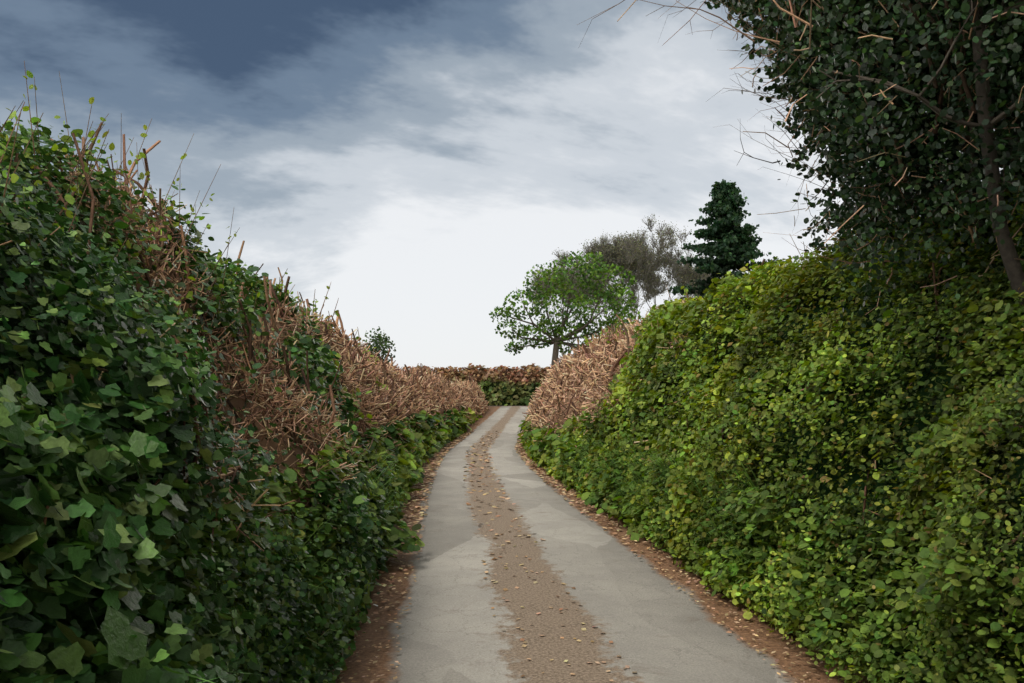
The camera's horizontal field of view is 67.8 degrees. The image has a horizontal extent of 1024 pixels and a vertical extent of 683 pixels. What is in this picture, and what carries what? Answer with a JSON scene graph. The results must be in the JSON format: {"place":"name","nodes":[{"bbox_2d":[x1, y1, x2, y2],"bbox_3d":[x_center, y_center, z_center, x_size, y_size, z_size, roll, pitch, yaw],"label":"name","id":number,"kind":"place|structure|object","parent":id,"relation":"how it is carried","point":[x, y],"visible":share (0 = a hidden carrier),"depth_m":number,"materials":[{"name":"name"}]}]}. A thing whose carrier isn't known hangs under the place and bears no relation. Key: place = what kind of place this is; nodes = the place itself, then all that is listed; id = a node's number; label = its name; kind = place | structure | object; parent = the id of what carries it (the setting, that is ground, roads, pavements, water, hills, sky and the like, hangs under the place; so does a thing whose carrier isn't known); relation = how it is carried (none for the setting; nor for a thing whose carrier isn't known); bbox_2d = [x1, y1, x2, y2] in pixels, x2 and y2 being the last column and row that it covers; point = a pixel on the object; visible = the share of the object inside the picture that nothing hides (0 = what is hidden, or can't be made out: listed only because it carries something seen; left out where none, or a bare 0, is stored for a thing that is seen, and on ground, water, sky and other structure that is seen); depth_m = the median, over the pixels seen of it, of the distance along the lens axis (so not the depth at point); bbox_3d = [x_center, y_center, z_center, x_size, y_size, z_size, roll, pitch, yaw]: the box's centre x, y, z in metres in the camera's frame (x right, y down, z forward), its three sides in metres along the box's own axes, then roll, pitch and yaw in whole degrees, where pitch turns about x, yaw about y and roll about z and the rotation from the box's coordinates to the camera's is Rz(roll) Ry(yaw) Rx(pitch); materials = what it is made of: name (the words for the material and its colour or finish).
{"place":"outdoors","nodes":[
{"label":"outdoors","id":0,"kind":"place"},
{"bbox_2d":[0,61,488,682],"bbox_3d":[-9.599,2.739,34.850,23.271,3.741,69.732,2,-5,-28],"label":"ivy hedge","id":1,"kind":"object","parent":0,"point":[92,301],"visible":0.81,"depth_m":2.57,"materials":[{"name":"green plant"}]},
{"bbox_2d":[402,363,550,405],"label":"hedge","id":2,"kind":"object","parent":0,"point":[463,373],"depth_m":66.42,"materials":[{"name":"brown plant"}]},
{"bbox_2d":[0,0,1010,370],"label":"sky","id":3,"kind":"structure","parent":0,"point":[413,159],"materials":[{"name":"white"}]},
{"bbox_2d":[362,179,786,368],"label":"trees","id":4,"kind":"object","parent":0,"point":[729,249],"depth_m":57.85,"materials":[{"name":"green plant"}]},
{"bbox_2d":[326,406,884,682],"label":"road","id":5,"kind":"structure","parent":0,"point":[655,626],"depth_m":6.55,"materials":[{"name":"grey concrete"}]},
{"bbox_2d":[186,409,779,682],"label":"brambles","id":6,"kind":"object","parent":5,"relation":"on","point":[664,470],"depth_m":8.62,"materials":[{"name":"green plant"}]},
{"bbox_2d":[330,431,863,682],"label":"fallen leaves","id":7,"kind":"object","parent":5,"relation":"on","point":[432,460],"visible":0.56,"depth_m":10.16,"materials":[{"name":"dry dead leaves"}]},
{"bbox_2d":[518,167,1023,682],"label":"hedge","id":8,"kind":"object","parent":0,"point":[946,521],"depth_m":6.05,"materials":[{"name":"green plant"}]},
{"bbox_3d":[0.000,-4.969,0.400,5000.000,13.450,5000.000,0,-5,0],"label":"ground","id":9,"kind":"structure","parent":0,"visible":0},
{"bbox_2d":[0,405,1023,682],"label":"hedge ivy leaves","id":10,"kind":"object","parent":9,"relation":"on","point":[20,603],"visible":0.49,"depth_m":4.92,"materials":[{"name":"green plant"}]},
{"bbox_2d":[577,0,1023,402],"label":"hedge tree","id":11,"kind":"object","parent":9,"relation":"on","point":[869,52],"depth_m":5.39,"materials":[{"name":"green plant"}]}
]}

